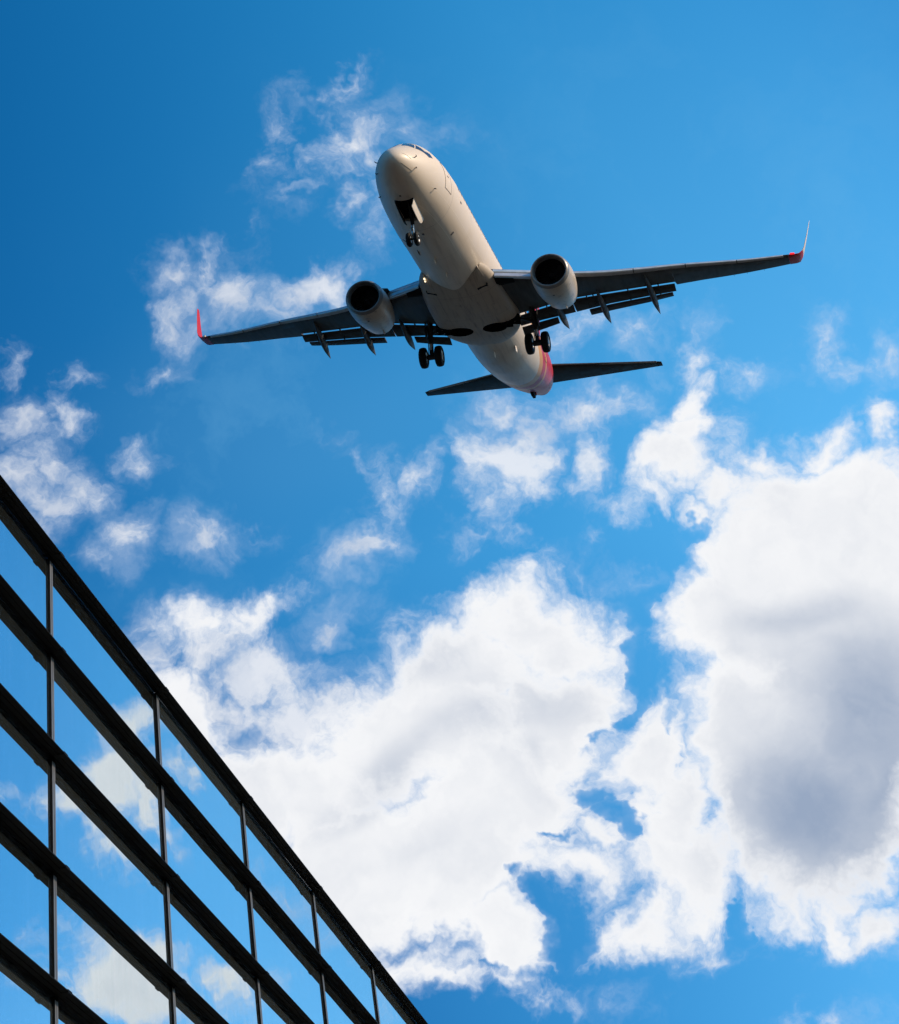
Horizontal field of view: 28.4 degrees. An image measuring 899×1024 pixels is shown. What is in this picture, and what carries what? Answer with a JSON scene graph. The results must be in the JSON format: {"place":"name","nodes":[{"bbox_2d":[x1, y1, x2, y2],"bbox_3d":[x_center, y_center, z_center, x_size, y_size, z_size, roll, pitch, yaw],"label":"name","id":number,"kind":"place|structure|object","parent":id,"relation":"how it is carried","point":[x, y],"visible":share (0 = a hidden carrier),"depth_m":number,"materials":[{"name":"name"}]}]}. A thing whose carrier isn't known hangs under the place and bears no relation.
{"place":"outdoors","nodes":[
{"label":"outdoors","id":0,"kind":"place"},
{"bbox_2d":[0,0,898,1023],"label":"sky","id":1,"kind":"structure","parent":0,"point":[577,702],"materials":[{"name":"blue"}]},
{"bbox_2d":[197,143,808,397],"bbox_3d":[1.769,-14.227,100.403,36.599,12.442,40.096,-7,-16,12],"label":"passenger jet","id":2,"kind":"object","parent":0,"point":[473,294],"visible":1,"depth_m":95.52,"materials":[{"name":"paint"}]},
{"bbox_2d":[415,145,427,155],"bbox_3d":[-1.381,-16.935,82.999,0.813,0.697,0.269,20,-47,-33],"label":"cockpit window","id":3,"kind":"structure","parent":2,"relation":"in","point":[417,147],"depth_m":82.90,"materials":[{"name":"blue glass"}]},
{"bbox_2d":[440,163,451,193],"bbox_3d":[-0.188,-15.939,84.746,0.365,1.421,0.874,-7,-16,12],"label":"cabin door","id":4,"kind":"structure","parent":2,"relation":"in","point":[448,186],"depth_m":84.64,"materials":[{"name":"paint"}]},
{"label":"ground","id":5,"kind":"structure","parent":0,"visible":0},
{"bbox_2d":[0,475,427,1023],"bbox_3d":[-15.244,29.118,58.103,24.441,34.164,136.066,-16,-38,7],"label":"office building","id":6,"kind":"structure","parent":5,"relation":"on","point":[150,872],"depth_m":52.01,"materials":[{"name":"glass"},{"name":"black aluminium"}]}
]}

